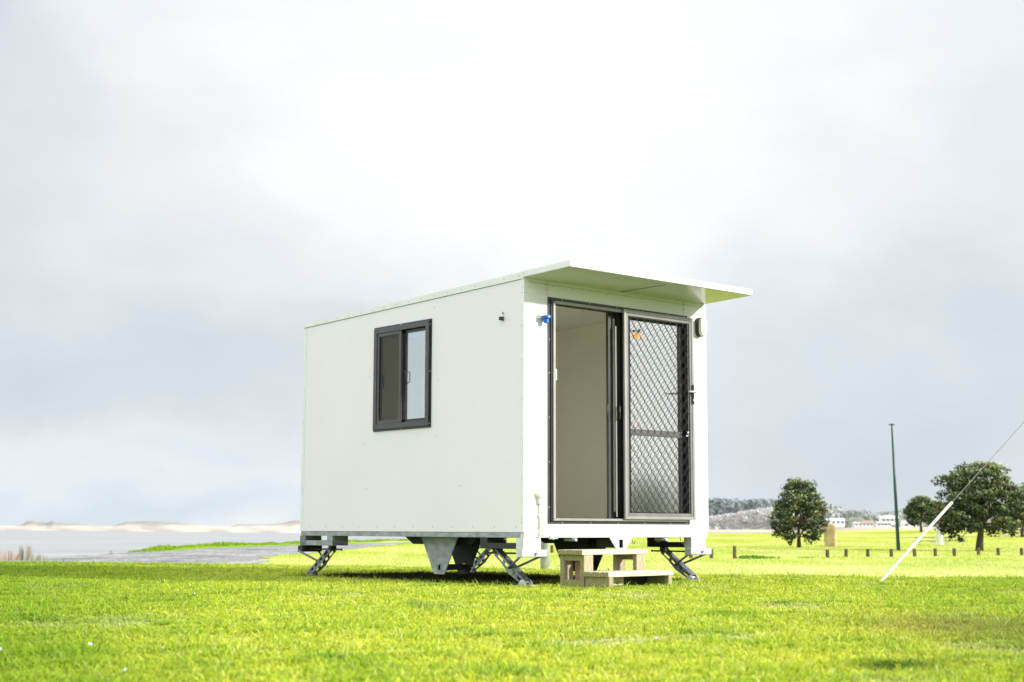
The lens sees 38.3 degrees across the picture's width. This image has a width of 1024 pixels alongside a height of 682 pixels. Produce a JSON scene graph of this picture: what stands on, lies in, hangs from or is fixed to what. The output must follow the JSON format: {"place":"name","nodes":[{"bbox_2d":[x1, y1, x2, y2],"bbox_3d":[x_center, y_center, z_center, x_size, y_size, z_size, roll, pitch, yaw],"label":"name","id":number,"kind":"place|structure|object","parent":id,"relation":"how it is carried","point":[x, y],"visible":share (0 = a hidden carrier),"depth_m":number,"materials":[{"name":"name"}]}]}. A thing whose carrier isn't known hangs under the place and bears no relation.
{"place":"outdoors","nodes":[
{"label":"outdoors","id":0,"kind":"place"},
{"bbox_2d":[0,520,300,532],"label":"sand dunes","id":1,"kind":"structure","parent":0,"point":[159,526],"depth_m":694.96,"materials":[{"name":"beige sand"}]},
{"bbox_2d":[1,542,410,564],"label":"gravel track","id":2,"kind":"structure","parent":0,"point":[246,554],"depth_m":83.43,"materials":[{"name":"grey gravel"}]},
{"bbox_2d":[2,550,19,560],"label":"dry weed","id":3,"kind":"object","parent":2,"relation":"on","point":[4,556],"visible":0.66,"depth_m":70.73,"materials":[{"name":"beige plant"}]},
{"bbox_2d":[19,544,23,559],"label":"dry weed","id":4,"kind":"object","parent":2,"relation":"on","point":[21,552],"visible":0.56,"depth_m":70.73,"materials":[{"name":"beige plant"}]},
{"bbox_2d":[24,543,32,559],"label":"dry weed","id":5,"kind":"object","parent":2,"relation":"on","point":[28,550],"visible":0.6,"depth_m":70.73,"materials":[{"name":"beige plant"}]},
{"bbox_2d":[32,553,46,560],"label":"dry weed","id":6,"kind":"object","parent":2,"relation":"on","point":[39,557],"visible":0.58,"depth_m":70.73,"materials":[{"name":"beige plant"}]},
{"bbox_2d":[0,530,772,558],"bbox_3d":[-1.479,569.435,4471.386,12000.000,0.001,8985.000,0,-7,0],"label":"water","id":7,"kind":"structure","parent":0,"point":[58,543],"depth_m":252.01,"materials":[{"name":"grey liquid"}]},
{"bbox_2d":[0,559,1023,681],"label":"lawn grass","id":8,"kind":"structure","parent":0,"point":[423,628],"depth_m":7.43,"materials":[{"name":"green plant"}]},
{"bbox_2d":[0,530,1023,681],"bbox_3d":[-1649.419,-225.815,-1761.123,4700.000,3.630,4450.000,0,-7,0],"label":"ground","id":9,"kind":"structure","parent":0,"point":[889,536],"depth_m":112.28,"materials":[{"name":"green plant"}]},
{"bbox_2d":[129,538,408,551],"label":"bank grass","id":10,"kind":"structure","parent":9,"relation":"on","point":[159,547],"depth_m":120.70,"materials":[{"name":"green plant"}]},
{"bbox_2d":[297,260,751,585],"bbox_3d":[0.012,0.985,14.884,2.450,2.799,4.233,6,-10,-40],"label":"portable cabin","id":11,"kind":"object","parent":9,"relation":"on","point":[561,405],"visible":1,"depth_m":14.11,"materials":[{"name":"plastic"}]},
{"bbox_2d":[373,318,431,431],"bbox_3d":[-1.043,0.348,14.435,0.133,1.043,0.933,6,-10,-40],"label":"window","id":12,"kind":"structure","parent":11,"relation":"in","point":[421,330],"depth_m":14.42,"materials":[{"name":"grey metal"}]},
{"bbox_2d":[548,297,689,524],"bbox_3d":[0.995,0.692,13.819,1.848,2.035,0.151,6,-10,-40],"label":"sliding door","id":13,"kind":"structure","parent":11,"relation":"in","point":[612,312],"depth_m":13.99,"materials":[{"name":"brown metal"}]},
{"bbox_2d":[540,541,549,568],"bbox_3d":[0.664,4.334,29.691,0.186,1.800,0.186,0,-7,0],"label":"round post","id":14,"kind":"object","parent":9,"relation":"on","point":[544,563],"visible":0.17,"depth_m":29.62,"materials":[{"name":"concrete"}]},
{"bbox_2d":[558,549,672,588],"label":"wooden steps","id":15,"kind":"structure","parent":9,"relation":"on","point":[586,575],"depth_m":12.65,"materials":[{"name":"brown wood"}]},
{"bbox_2d":[733,546,735,557],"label":"bollard","id":16,"kind":"object","parent":9,"relation":"on","point":[734,551],"visible":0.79,"depth_m":81.11,"materials":[{"name":"brown wood"}]},
{"bbox_2d":[737,549,815,553],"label":"barrier cable","id":17,"kind":"object","parent":16,"relation":"attached to","point":[784,553],"visible":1,"depth_m":82.78,"materials":[{"name":"metal"}]},
{"bbox_2d":[768,477,831,547],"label":"tree","id":18,"kind":"object","parent":9,"relation":"on","point":[798,497],"visible":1,"depth_m":125.76,"materials":[{"name":"green plant"}]},
{"bbox_2d":[824,524,836,546],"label":"standing stone","id":19,"kind":"object","parent":9,"relation":"on","point":[830,536],"visible":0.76,"depth_m":132.13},
{"bbox_2d":[844,549,847,556],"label":"bollard","id":20,"kind":"object","parent":9,"relation":"on","point":[845,552],"visible":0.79,"depth_m":86.35,"materials":[{"name":"brown wood"}]},
{"bbox_2d":[866,549,869,556],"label":"bollard","id":21,"kind":"object","parent":9,"relation":"on","point":[867,552],"visible":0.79,"depth_m":86.56,"materials":[{"name":"brown wood"}]},
{"bbox_2d":[889,549,892,556],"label":"bollard","id":22,"kind":"object","parent":9,"relation":"on","point":[890,552],"visible":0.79,"depth_m":86.75,"materials":[{"name":"brown wood"}]},
{"bbox_2d":[889,424,899,550],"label":"lamp pole","id":23,"kind":"object","parent":9,"relation":"on","point":[896,513],"visible":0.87,"depth_m":111.63,"materials":[{"name":"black metal"}]},
{"bbox_2d":[901,495,935,531],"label":"tree","id":24,"kind":"object","parent":9,"relation":"on","point":[914,517],"visible":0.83,"depth_m":222.81,"materials":[{"name":"green plant"}]},
{"bbox_2d":[914,537,937,544],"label":"picnic table","id":25,"kind":"object","parent":9,"relation":"on","point":[934,541],"visible":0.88,"depth_m":143.42,"materials":[{"name":"paint"}]},
{"bbox_2d":[936,531,942,544],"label":"litter bin","id":26,"kind":"object","parent":9,"relation":"on","point":[939,540],"visible":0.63,"depth_m":148.45,"materials":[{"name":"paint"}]},
{"bbox_2d":[952,548,955,555],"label":"bollard","id":27,"kind":"object","parent":9,"relation":"on","point":[954,551],"visible":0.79,"depth_m":88.64,"materials":[{"name":"brown wood"}]},
{"bbox_2d":[943,537,965,544],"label":"picnic table","id":28,"kind":"object","parent":9,"relation":"on","point":[947,541],"visible":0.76,"depth_m":144.37,"materials":[{"name":"paint"}]},
{"bbox_2d":[924,460,1023,550],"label":"tree","id":29,"kind":"object","parent":9,"relation":"on","point":[972,504],"visible":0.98,"depth_m":109.60,"materials":[{"name":"green plant"}]},
{"bbox_2d":[1005,482,1023,536],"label":"tree","id":30,"kind":"object","parent":9,"relation":"on","point":[1022,531],"visible":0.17,"depth_m":178.51,"materials":[{"name":"green plant"}]},
{"bbox_3d":[9.918,-1.651,14.779,0.293,8.480,0.300,0,-7,0],"label":"utility pole","id":31,"kind":"object","parent":9,"relation":"on","visible":0},
{"bbox_2d":[881,422,1023,580],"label":"stay wire","id":32,"kind":"object","parent":31,"relation":"attached to","point":[918,539],"visible":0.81,"depth_m":14.32,"materials":[{"name":"metal"}]},
{"bbox_2d":[0,0,1023,525],"label":"sky","id":33,"kind":"structure","parent":0,"point":[187,187],"materials":[{"name":"white"}]},
{"bbox_2d":[270,538,1023,577],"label":"field grass","id":34,"kind":"structure","parent":0,"point":[945,569],"depth_m":76.01,"materials":[{"name":"green plant"}]},
{"bbox_2d":[736,555,767,558],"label":"weed clump","id":35,"kind":"object","parent":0,"point":[750,556],"visible":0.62,"depth_m":80.88,"materials":[{"name":"green plant"}]},
{"bbox_2d":[709,527,1019,531],"bbox_3d":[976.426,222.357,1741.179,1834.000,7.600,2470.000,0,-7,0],"label":"shore","id":36,"kind":"structure","parent":0,"point":[837,529],"depth_m":670.29,"materials":[{"name":"beige sand"}]},
{"bbox_2d":[708,497,817,515],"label":"pine forest","id":37,"kind":"object","parent":36,"relation":"on","point":[718,506],"visible":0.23,"depth_m":1513.42,"materials":[{"name":"plant"}]},
{"bbox_2d":[708,507,827,529],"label":"bare trees","id":38,"kind":"object","parent":36,"relation":"on","point":[758,519],"visible":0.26,"depth_m":1208.76,"materials":[{"name":"grey plant"}]},
{"bbox_2d":[829,518,844,526],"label":"house","id":39,"kind":"structure","parent":36,"relation":"on","point":[838,522],"depth_m":893.27,"materials":[{"name":"white paint"}]},
{"bbox_2d":[851,522,862,526],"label":"house","id":40,"kind":"structure","parent":36,"relation":"on","point":[857,524],"depth_m":873.30,"materials":[{"name":"white paint"}]},
{"bbox_2d":[860,521,873,526],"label":"house","id":41,"kind":"structure","parent":36,"relation":"on","point":[867,523],"depth_m":873.40,"materials":[{"name":"ceramic"}]},
{"bbox_2d":[874,521,890,526],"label":"house","id":42,"kind":"structure","parent":36,"relation":"on","point":[882,523],"depth_m":863.48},
{"bbox_2d":[878,516,898,524],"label":"house","id":43,"kind":"structure","parent":36,"relation":"on","point":[891,519],"depth_m":952.99,"materials":[{"name":"white paint"}]},
{"bbox_2d":[900,521,922,526],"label":"house","id":44,"kind":"structure","parent":36,"relation":"on","point":[903,524],"depth_m":893.16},
{"bbox_2d":[818,517,1023,528],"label":"buildings","id":45,"kind":"structure","parent":36,"relation":"on","point":[848,522],"depth_m":1001.76,"materials":[{"name":"white paint"}]},
{"bbox_2d":[823,505,998,521],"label":"wooded hill","id":46,"kind":"structure","parent":0,"point":[838,510],"depth_m":1361.36,"materials":[{"name":"plant"}]}
]}

